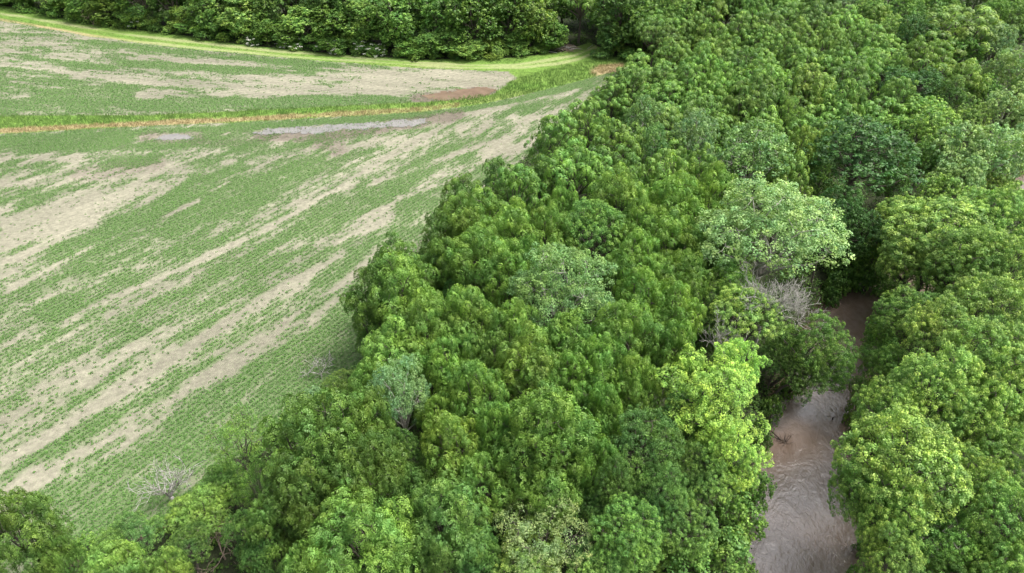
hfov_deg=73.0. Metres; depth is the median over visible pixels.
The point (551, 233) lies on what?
broadleaf tree
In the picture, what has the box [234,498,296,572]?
broadleaf tree
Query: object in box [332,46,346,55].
shrub
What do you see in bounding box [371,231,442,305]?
broadleaf tree
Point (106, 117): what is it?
grass
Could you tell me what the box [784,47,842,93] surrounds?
broadleaf tree
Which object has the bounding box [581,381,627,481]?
broadleaf tree
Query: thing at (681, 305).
broadleaf tree
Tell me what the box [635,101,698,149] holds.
broadleaf tree
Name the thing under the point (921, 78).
broadleaf tree
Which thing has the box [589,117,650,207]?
broadleaf tree
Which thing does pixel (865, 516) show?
broadleaf tree
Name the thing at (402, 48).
shrub
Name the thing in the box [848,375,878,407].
broadleaf tree
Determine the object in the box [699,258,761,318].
broadleaf tree
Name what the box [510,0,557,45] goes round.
broadleaf tree
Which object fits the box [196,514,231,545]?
shrub
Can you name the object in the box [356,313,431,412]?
broadleaf tree
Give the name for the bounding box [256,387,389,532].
broadleaf tree
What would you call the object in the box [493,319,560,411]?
broadleaf tree
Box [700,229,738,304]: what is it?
broadleaf tree
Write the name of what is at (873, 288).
shrub
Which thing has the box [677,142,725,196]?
broadleaf tree
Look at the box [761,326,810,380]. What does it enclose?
broadleaf tree
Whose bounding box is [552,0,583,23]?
broadleaf tree
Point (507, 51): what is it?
shrub
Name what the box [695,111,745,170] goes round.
broadleaf tree
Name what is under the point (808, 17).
broadleaf tree
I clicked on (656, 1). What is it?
broadleaf tree
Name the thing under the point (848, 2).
broadleaf tree
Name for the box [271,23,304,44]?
broadleaf tree
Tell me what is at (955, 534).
broadleaf tree
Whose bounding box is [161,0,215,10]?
broadleaf tree
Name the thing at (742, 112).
broadleaf tree
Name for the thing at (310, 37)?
broadleaf tree
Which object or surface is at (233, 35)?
shrub
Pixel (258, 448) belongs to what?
shrub
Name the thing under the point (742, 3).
broadleaf tree
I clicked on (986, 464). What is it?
broadleaf tree
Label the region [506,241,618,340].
broadleaf tree
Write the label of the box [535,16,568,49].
broadleaf tree
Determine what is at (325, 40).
broadleaf tree
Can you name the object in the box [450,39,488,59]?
broadleaf tree
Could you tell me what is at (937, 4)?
broadleaf tree
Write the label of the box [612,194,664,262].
broadleaf tree
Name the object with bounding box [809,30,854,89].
broadleaf tree
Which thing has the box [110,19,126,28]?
shrub
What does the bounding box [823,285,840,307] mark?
shrub
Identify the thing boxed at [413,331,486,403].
broadleaf tree
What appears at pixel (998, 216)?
broadleaf tree
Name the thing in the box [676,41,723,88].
broadleaf tree
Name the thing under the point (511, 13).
broadleaf tree
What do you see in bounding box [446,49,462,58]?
shrub
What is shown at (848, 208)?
broadleaf tree
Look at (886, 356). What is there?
broadleaf tree
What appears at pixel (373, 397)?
broadleaf tree
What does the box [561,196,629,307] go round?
broadleaf tree
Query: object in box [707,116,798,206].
broadleaf tree
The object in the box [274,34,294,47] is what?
shrub
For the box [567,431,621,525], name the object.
broadleaf tree
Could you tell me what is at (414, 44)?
broadleaf tree
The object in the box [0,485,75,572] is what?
broadleaf tree
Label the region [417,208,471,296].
broadleaf tree
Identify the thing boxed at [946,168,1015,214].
broadleaf tree
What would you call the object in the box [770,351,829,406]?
broadleaf tree
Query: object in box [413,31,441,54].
broadleaf tree
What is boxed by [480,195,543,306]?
broadleaf tree
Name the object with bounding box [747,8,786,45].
broadleaf tree
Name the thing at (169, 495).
dead tree
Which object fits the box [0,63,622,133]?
dry grass
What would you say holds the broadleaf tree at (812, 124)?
on the ground at (82, 210)
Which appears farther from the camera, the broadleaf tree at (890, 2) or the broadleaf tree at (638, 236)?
the broadleaf tree at (890, 2)
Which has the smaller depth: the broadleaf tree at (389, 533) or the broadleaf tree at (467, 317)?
the broadleaf tree at (389, 533)
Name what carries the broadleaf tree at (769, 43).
on the ground at (82, 210)
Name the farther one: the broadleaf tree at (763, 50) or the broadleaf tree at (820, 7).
the broadleaf tree at (820, 7)
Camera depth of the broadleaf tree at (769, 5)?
188.02 m
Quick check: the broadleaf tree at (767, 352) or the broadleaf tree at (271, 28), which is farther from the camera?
the broadleaf tree at (271, 28)
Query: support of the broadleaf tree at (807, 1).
on the ground at (82, 210)
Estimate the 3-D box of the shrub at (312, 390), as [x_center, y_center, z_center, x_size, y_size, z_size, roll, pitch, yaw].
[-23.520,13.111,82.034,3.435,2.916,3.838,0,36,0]
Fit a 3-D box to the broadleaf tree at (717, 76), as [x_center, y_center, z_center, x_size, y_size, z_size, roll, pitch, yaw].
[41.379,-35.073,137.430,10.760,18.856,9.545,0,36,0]
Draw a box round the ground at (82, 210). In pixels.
[0,0,1023,572]
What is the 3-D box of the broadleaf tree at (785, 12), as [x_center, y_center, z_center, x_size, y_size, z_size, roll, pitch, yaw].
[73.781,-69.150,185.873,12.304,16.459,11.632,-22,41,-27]
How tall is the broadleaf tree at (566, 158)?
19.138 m
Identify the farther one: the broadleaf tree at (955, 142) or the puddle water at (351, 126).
the puddle water at (351, 126)
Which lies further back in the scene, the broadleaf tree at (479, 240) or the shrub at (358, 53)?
the shrub at (358, 53)
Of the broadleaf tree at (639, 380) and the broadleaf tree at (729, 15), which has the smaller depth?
the broadleaf tree at (639, 380)
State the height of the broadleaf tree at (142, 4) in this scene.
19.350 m
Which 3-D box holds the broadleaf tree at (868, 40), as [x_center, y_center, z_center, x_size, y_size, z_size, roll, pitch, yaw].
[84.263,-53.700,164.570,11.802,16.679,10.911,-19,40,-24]
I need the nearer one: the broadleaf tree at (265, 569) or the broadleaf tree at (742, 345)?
the broadleaf tree at (265, 569)
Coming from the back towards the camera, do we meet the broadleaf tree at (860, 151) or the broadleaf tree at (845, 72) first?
the broadleaf tree at (845, 72)
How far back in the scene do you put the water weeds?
148.91 m
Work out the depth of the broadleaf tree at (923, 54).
142.37 m
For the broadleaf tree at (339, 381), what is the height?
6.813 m
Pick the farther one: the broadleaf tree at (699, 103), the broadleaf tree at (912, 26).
the broadleaf tree at (912, 26)
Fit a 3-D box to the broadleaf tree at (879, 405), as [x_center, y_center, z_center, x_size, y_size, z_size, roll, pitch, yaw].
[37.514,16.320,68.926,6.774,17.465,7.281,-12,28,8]
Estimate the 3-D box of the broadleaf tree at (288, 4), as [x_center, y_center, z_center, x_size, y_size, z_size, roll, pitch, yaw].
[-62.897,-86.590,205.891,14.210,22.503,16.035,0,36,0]
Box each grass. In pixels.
[0,5,638,132]
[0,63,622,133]
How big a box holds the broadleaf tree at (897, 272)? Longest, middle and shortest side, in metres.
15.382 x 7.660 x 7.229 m
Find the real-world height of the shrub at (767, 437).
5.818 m
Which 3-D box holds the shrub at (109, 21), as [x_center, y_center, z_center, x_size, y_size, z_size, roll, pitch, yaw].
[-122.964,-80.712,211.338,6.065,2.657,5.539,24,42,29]
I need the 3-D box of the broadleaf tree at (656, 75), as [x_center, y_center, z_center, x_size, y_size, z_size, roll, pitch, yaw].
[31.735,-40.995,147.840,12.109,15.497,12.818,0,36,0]
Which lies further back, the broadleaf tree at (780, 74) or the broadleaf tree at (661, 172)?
the broadleaf tree at (780, 74)
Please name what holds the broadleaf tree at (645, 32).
on the ground at (82, 210)
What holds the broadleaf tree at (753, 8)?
on the ground at (82, 210)
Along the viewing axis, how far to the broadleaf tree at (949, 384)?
65.25 m
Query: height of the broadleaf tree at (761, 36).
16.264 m
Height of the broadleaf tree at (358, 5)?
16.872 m
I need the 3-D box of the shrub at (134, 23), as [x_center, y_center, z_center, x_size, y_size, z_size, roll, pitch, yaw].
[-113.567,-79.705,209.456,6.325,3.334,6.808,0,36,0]
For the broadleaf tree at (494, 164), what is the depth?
104.03 m
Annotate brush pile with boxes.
[549,43,590,52]
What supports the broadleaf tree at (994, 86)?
on the ground at (82, 210)
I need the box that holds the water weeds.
[254,119,426,135]
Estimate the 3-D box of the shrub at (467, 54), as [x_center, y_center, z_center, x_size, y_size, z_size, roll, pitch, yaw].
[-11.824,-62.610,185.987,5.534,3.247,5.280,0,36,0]
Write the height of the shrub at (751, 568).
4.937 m
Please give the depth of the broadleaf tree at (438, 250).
86.46 m
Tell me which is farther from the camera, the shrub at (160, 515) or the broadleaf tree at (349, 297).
the broadleaf tree at (349, 297)
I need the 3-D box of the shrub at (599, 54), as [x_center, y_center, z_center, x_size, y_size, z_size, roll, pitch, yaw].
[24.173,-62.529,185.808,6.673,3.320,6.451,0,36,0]
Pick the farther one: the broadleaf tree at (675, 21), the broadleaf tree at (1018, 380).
the broadleaf tree at (675, 21)
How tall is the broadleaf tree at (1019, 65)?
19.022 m
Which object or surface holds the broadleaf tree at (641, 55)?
on the ground at (82, 210)
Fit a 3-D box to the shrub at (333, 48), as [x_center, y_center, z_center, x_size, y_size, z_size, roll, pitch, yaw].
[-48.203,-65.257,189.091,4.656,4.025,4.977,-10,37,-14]
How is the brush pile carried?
on the ground at (82, 210)
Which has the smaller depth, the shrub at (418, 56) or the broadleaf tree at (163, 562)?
the broadleaf tree at (163, 562)
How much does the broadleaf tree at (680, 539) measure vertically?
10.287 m
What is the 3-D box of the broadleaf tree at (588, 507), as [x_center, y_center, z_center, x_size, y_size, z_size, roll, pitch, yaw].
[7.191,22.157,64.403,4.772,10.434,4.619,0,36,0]
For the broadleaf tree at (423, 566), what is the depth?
56.80 m
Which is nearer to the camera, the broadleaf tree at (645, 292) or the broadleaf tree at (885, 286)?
the broadleaf tree at (645, 292)
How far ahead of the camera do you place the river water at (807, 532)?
77.45 m
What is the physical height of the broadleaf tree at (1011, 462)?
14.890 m
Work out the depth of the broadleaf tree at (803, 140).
109.33 m
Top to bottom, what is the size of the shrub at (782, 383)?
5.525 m
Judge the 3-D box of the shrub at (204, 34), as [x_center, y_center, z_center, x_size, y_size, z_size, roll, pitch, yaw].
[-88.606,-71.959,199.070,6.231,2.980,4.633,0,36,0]
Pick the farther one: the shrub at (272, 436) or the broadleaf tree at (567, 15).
the broadleaf tree at (567, 15)
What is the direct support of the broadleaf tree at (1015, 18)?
on the ground at (82, 210)
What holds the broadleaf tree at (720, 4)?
on the ground at (82, 210)
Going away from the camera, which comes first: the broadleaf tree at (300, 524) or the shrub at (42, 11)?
the broadleaf tree at (300, 524)
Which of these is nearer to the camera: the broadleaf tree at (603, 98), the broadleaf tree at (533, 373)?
the broadleaf tree at (533, 373)
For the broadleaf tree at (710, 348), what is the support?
on the ground at (82, 210)
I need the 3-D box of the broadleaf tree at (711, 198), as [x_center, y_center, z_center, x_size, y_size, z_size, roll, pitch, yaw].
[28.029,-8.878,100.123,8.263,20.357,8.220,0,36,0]
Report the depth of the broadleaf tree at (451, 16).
189.50 m
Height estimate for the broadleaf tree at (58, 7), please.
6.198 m
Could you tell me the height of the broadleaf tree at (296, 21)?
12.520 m
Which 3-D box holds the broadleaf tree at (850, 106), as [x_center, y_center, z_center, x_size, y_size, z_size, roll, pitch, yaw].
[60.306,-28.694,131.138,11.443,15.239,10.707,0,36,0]
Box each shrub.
[12,0,36,11]
[22,7,38,13]
[37,7,52,15]
[46,10,60,17]
[65,11,83,22]
[70,530,100,556]
[78,14,93,23]
[80,8,99,24]
[98,18,118,26]
[100,524,123,543]
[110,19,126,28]
[127,19,144,28]
[142,514,164,536]
[146,21,162,32]
[162,25,177,34]
[189,26,212,35]
[193,30,215,39]
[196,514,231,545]
[199,502,240,572]
[215,31,234,41]
[216,32,230,41]
[219,455,243,472]
[236,37,245,43]
[245,37,256,45]
[245,441,265,461]
[246,35,262,45]
[262,424,279,442]
[273,408,300,432]
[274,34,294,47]
[276,38,288,47]
[283,38,306,49]
[300,385,326,409]
[301,349,334,378]
[312,43,325,51]
[326,40,344,54]
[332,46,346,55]
[349,40,367,54]
[350,362,371,373]
[351,48,364,56]
[363,43,387,57]
[391,46,403,56]
[394,46,407,57]
[406,50,424,61]
[429,52,443,59]
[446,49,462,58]
[451,54,460,60]
[461,49,477,59]
[469,47,483,58]
[484,51,500,59]
[489,45,504,56]
[501,48,510,56]
[512,45,529,57]
[527,45,542,53]
[536,43,551,52]
[539,48,548,53]
[589,47,613,58]
[617,45,638,60]
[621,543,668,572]
[637,51,656,62]
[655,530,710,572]
[735,561,758,572]
[737,466,777,514]
[746,418,773,453]
[762,393,785,422]
[779,374,805,401]
[821,270,849,298]
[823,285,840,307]
[831,258,859,292]
[841,399,860,424]
[845,422,869,452]
[845,564,868,572]
[851,535,875,558]
[870,269,890,296]
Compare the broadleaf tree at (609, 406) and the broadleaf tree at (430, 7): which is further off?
the broadleaf tree at (430, 7)
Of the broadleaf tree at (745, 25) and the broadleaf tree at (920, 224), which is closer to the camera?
the broadleaf tree at (920, 224)
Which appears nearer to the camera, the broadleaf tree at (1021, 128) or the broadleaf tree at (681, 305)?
the broadleaf tree at (681, 305)
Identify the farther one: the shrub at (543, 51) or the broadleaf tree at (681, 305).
the shrub at (543, 51)
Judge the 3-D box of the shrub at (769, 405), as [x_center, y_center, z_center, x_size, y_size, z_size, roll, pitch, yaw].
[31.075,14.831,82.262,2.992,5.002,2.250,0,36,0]
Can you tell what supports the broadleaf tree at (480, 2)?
on the ground at (82, 210)
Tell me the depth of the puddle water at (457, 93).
165.44 m
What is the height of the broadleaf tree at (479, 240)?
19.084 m
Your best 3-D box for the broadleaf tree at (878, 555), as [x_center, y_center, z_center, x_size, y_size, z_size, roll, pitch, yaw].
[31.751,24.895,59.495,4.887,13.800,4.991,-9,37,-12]
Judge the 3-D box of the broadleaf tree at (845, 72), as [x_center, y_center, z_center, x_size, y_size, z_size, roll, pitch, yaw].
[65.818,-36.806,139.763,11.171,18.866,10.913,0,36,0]
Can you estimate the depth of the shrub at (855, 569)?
66.18 m
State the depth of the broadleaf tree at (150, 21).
207.24 m
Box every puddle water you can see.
[154,133,193,139]
[253,118,427,135]
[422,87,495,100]
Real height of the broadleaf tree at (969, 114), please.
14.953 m
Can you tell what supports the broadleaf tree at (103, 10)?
on the ground at (82, 210)
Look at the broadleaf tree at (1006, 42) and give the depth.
153.04 m
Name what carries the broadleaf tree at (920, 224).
on the ground at (82, 210)
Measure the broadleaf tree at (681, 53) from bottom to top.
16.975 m
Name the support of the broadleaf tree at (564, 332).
on the ground at (82, 210)
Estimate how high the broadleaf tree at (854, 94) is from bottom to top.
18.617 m
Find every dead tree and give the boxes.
[127,453,204,508]
[698,306,751,385]
[733,259,820,359]
[778,297,830,361]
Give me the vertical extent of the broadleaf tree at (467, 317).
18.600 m
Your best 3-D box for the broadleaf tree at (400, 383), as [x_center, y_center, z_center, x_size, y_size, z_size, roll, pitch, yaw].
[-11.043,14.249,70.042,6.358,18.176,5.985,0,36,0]
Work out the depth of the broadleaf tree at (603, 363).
69.57 m
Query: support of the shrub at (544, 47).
on the ground at (82, 210)
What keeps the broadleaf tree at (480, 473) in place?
on the ground at (82, 210)
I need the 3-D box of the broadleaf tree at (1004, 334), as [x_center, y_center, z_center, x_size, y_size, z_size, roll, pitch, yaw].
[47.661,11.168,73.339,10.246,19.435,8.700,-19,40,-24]
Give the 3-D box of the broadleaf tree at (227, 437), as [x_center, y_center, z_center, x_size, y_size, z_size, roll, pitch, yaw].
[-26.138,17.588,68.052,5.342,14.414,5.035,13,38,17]
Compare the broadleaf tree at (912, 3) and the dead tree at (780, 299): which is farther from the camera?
the broadleaf tree at (912, 3)
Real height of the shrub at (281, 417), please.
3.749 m
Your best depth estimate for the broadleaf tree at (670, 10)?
183.36 m
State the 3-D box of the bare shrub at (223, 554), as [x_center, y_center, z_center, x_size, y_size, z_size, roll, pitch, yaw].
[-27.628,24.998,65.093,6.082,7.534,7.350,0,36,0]
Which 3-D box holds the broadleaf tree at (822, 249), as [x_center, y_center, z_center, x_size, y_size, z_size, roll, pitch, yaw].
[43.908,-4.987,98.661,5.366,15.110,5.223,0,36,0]
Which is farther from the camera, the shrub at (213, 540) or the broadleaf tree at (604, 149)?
the broadleaf tree at (604, 149)
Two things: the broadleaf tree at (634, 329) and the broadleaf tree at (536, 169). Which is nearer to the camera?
the broadleaf tree at (634, 329)
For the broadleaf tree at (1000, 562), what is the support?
on the ground at (82, 210)
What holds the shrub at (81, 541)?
on the ground at (82, 210)
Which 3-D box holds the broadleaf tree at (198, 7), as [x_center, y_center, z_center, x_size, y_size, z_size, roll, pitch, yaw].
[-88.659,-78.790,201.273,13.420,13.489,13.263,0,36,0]
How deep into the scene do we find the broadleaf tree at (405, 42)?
185.06 m
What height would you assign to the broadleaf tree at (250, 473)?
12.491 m
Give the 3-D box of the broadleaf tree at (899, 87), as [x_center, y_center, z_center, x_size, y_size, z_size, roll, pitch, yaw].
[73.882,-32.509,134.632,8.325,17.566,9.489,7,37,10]
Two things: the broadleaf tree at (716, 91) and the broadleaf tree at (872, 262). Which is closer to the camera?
the broadleaf tree at (872, 262)
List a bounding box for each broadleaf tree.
[0,0,20,4]
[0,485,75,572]
[8,0,42,7]
[32,534,86,572]
[33,0,66,13]
[44,0,70,14]
[60,0,94,11]
[64,0,98,17]
[79,539,146,572]
[83,0,123,20]
[87,0,136,20]
[91,507,167,572]
[112,0,147,27]
[115,0,165,18]
[134,11,162,26]
[141,545,194,572]
[146,0,196,22]
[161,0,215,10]
[164,479,234,546]
[164,522,212,572]
[165,5,190,26]
[173,14,220,33]
[182,0,226,31]
[191,0,242,27]
[196,464,250,511]
[197,8,227,36]
[204,403,263,498]
[213,0,265,37]
[219,0,274,29]
[220,508,266,569]
[227,13,255,40]
[232,455,274,522]
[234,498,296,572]
[239,537,281,572]
[249,10,290,41]
[253,0,310,28]
[253,19,277,44]
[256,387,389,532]
[256,449,345,563]
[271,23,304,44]
[278,0,316,11]
[279,523,350,572]
[281,3,322,44]
[294,477,427,572]
[298,0,344,37]
[304,33,326,49]
[310,3,364,44]
[316,30,350,51]
[321,368,357,411]
[321,423,411,523]
[323,0,369,27]
[328,377,397,454]
[336,0,387,47]
[339,260,405,356]
[345,20,370,47]
[348,349,402,437]
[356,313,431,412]
[363,0,423,48]
[363,28,396,48]
[364,251,447,372]
[366,353,430,454]
[368,0,414,45]
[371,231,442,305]
[377,427,425,493]
[379,524,454,572]
[381,461,435,526]
[386,286,461,408]
[391,0,434,33]
[394,35,432,55]
[401,469,491,572]
[409,30,434,54]
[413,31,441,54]
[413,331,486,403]
[413,391,470,466]
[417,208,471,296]
[418,0,468,45]
[419,410,481,517]
[423,236,468,290]
[430,27,467,55]
[431,0,488,36]
[434,173,480,260]
[436,218,521,301]
[437,283,499,355]
[439,179,508,285]
[440,278,458,317]
[443,0,506,46]
[447,359,509,432]
[447,525,502,572]
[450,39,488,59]
[456,448,517,538]
[459,329,514,402]
[460,0,508,41]
[465,400,522,506]
[468,156,515,214]
[479,246,532,317]
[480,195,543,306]
[480,297,549,409]
[481,36,509,52]
[484,0,538,48]
[489,163,550,235]
[489,378,601,515]
[490,541,555,572]
[491,488,594,572]
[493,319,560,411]
[495,514,571,572]
[497,0,537,42]
[498,32,532,53]
[505,456,584,540]
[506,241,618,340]
[507,233,541,296]
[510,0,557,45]
[520,154,567,223]
[524,109,583,192]
[527,201,578,309]
[534,31,568,49]
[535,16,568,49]
[535,307,595,391]
[536,0,569,29]
[537,136,614,236]
[540,347,596,413]
[546,177,581,270]
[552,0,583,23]
[554,0,605,44]
[561,97,610,167]
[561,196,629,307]
[566,486,614,550]
[566,531,638,572]
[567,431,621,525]
[568,331,632,410]
[575,3,604,28]
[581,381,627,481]
[586,143,644,219]
[587,0,636,36]
[587,0,647,52]
[587,453,644,522]
[587,492,665,572]
[588,161,649,278]
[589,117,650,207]
[589,293,664,371]
[590,75,631,134]
[595,403,686,518]
[597,22,625,54]
[601,225,667,302]
[602,24,627,55]
[607,63,651,127]
[608,265,671,347]
[608,349,662,432]
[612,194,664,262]
[618,48,660,102]
[619,0,664,51]
[621,36,646,51]
[623,88,665,171]
[629,460,694,544]
[631,121,670,177]
[633,13,672,66]
[634,148,692,205]
[635,0,670,18]
[635,58,680,99]
[635,81,688,123]
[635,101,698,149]
[636,207,706,269]
[642,137,704,208]
[642,248,714,317]
[644,6,686,57]
[644,318,698,414]
[644,495,720,567]
[645,277,706,380]
[647,169,707,249]
[648,390,701,450]
[650,25,690,74]
[651,36,693,73]
[652,0,687,37]
[654,341,770,472]
[657,0,695,59]
[658,61,706,106]
[662,357,714,443]
[662,439,714,505]
[667,0,722,31]
[670,101,720,162]
[672,19,709,54]
[672,230,711,279]
[673,93,728,146]
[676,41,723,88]
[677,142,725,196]
[678,455,738,511]
[682,6,727,71]
[682,404,723,471]
[685,160,739,230]
[686,0,728,18]
[687,80,728,146]
[690,308,720,358]
[691,32,745,66]
[693,319,739,373]
[693,525,753,572]
[695,61,751,107]
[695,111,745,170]
[695,171,855,320]
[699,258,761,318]
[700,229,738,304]
[702,419,774,514]
[705,283,786,358]
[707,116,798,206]
[707,487,769,549]
[710,337,772,416]
[713,0,742,40]
[714,180,752,251]
[715,95,765,168]
[717,45,765,96]
[718,0,754,20]
[718,11,760,47]
[721,72,779,127]
[730,52,792,142]
[736,0,768,58]
[737,105,790,179]
[741,24,778,53]
[744,48,785,78]
[745,0,772,15]
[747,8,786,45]
[749,33,786,62]
[752,150,812,244]
[752,341,797,392]
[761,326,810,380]
[766,0,804,29]
[766,0,806,12]
[769,309,858,387]
[770,32,804,103]
[770,80,820,121]
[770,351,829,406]
[772,95,807,154]
[776,16,818,82]
[781,124,816,180]
[782,111,849,161]
[784,7,827,39]
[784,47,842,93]
[784,62,836,144]
[788,350,857,393]
[793,0,841,58]
[794,112,927,216]
[796,0,833,32]
[801,125,834,209]
[802,163,832,216]
[806,97,867,155]
[806,205,846,285]
[808,17,848,55]
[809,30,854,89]
[813,78,867,123]
[816,184,867,253]
[823,4,869,42]
[823,58,875,102]
[823,234,868,276]
[827,451,901,571]
[828,0,867,26]
[829,47,882,96]
[830,402,974,570]
[835,209,887,258]
[847,24,900,56]
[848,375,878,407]
[850,240,906,286]
[850,374,930,477]
[851,468,943,572]
[854,0,892,52]
[854,2,902,35]
[854,96,910,157]
[854,340,892,380]
[855,46,908,100]
[857,519,926,572]
[860,316,899,361]
[865,342,916,394]
[866,192,933,251]
[866,283,940,368]
[868,34,911,93]
[869,155,915,221]
[870,0,906,7]
[870,65,956,135]
[872,13,909,45]
[872,76,920,152]
[874,230,935,316]
[874,276,912,313]
[880,194,1012,305]
[884,341,987,466]
[887,0,929,13]
[888,0,929,47]
[888,31,956,92]
[894,13,942,55]
[895,95,953,149]
[896,293,976,388]
[897,133,946,194]
[900,547,978,572]
[902,4,1013,77]
[904,105,964,187]
[904,506,999,572]
[905,233,949,292]
[913,172,967,214]
[918,222,1010,320]
[920,0,965,18]
[920,119,995,188]
[924,0,967,52]
[926,76,972,126]
[926,314,1023,434]
[929,58,991,104]
[929,153,988,210]
[931,441,1010,545]
[932,260,986,302]
[933,376,1023,463]
[937,33,984,89]
[938,268,1023,352]
[944,181,1023,248]
[946,123,1023,222]
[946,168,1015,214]
[950,98,994,144]
[955,475,1023,572]
[957,419,1023,523]
[958,0,991,20]
[958,343,1023,462]
[963,227,1023,338]
[964,73,1005,113]
[966,532,1023,572]
[970,0,1011,47]
[971,22,1019,73]
[973,197,1021,229]
[979,48,1018,113]
[980,122,1023,197]
[981,80,1023,138]
[990,16,1023,72]
[991,0,1023,56]
[994,106,1023,178]
[996,45,1023,118]
[1000,179,1023,225]
[1002,4,1023,44]
[1006,72,1023,126]
[1008,407,1023,436]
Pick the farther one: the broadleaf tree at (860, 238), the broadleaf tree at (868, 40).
the broadleaf tree at (868, 40)
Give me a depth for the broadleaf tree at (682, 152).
111.24 m
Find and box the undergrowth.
[28,15,1023,572]
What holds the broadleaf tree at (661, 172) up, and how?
on the ground at (82, 210)
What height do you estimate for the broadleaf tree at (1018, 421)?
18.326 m
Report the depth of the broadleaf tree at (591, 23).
191.25 m
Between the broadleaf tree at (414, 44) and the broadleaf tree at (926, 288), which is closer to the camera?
the broadleaf tree at (926, 288)
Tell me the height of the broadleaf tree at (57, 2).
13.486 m
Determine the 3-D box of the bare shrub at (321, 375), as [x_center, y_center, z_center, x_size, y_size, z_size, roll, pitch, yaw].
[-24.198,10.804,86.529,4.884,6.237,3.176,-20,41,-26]
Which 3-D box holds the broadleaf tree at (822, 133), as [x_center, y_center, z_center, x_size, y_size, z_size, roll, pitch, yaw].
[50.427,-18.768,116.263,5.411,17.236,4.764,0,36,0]
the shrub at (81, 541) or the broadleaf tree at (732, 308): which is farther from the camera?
the broadleaf tree at (732, 308)
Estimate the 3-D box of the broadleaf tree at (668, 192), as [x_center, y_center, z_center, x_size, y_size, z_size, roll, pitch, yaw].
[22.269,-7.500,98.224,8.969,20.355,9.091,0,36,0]
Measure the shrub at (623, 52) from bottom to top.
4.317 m
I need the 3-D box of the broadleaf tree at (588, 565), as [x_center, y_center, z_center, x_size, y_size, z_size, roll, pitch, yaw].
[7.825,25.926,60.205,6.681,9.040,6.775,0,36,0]
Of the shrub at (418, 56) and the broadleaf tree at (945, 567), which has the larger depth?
the shrub at (418, 56)
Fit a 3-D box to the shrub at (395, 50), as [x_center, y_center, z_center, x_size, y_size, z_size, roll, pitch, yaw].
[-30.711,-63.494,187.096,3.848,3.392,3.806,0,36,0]
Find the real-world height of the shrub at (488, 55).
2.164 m
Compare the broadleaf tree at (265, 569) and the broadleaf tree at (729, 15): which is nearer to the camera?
the broadleaf tree at (265, 569)
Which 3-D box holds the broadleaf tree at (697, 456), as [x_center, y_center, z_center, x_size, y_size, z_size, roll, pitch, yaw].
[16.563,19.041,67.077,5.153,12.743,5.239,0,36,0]
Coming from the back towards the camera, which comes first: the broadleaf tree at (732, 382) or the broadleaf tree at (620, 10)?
the broadleaf tree at (620, 10)
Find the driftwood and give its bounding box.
[770,430,793,450]
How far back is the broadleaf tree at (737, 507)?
66.83 m
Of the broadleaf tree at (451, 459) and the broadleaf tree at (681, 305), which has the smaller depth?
the broadleaf tree at (451, 459)
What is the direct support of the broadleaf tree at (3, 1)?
on the ground at (82, 210)
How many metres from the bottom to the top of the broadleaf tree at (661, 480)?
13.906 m
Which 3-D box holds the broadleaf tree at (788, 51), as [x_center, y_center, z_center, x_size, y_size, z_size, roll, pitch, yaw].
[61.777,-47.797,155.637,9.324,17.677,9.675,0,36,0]
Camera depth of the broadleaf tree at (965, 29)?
156.05 m
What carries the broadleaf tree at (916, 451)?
on the ground at (82, 210)
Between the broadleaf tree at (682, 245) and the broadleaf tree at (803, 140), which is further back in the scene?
the broadleaf tree at (803, 140)
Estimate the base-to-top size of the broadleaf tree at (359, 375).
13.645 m
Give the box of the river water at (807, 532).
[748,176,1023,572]
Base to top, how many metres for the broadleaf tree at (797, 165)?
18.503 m
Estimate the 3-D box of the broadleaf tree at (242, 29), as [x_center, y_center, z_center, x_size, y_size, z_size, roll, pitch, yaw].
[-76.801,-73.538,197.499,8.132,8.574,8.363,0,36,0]
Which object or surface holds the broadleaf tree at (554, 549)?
on the ground at (82, 210)
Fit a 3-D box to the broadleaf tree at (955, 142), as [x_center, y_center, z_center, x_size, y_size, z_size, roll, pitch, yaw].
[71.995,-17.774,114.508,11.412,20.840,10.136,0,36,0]
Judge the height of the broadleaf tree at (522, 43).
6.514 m
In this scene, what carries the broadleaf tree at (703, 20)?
on the ground at (82, 210)
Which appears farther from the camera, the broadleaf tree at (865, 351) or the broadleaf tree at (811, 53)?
the broadleaf tree at (811, 53)
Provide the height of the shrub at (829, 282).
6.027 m
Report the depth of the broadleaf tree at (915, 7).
175.67 m
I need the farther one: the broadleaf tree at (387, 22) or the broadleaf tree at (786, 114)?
the broadleaf tree at (387, 22)
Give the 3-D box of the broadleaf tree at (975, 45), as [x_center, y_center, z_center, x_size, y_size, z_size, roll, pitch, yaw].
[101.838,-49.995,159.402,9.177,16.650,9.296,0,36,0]
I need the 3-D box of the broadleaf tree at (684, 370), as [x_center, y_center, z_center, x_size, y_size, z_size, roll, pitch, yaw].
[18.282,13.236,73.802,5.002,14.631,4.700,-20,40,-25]
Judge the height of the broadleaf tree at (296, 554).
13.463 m
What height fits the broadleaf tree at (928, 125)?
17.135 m
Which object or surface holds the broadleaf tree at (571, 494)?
on the ground at (82, 210)
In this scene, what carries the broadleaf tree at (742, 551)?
on the ground at (82, 210)
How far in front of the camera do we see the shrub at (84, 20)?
212.93 m
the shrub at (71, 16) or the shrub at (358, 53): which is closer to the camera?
the shrub at (358, 53)
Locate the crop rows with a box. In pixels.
[0,21,615,572]
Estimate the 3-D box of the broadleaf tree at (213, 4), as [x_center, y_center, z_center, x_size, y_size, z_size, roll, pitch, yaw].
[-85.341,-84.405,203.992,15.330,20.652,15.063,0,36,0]
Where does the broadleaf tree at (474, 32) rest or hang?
on the ground at (82, 210)
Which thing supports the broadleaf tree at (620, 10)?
on the ground at (82, 210)

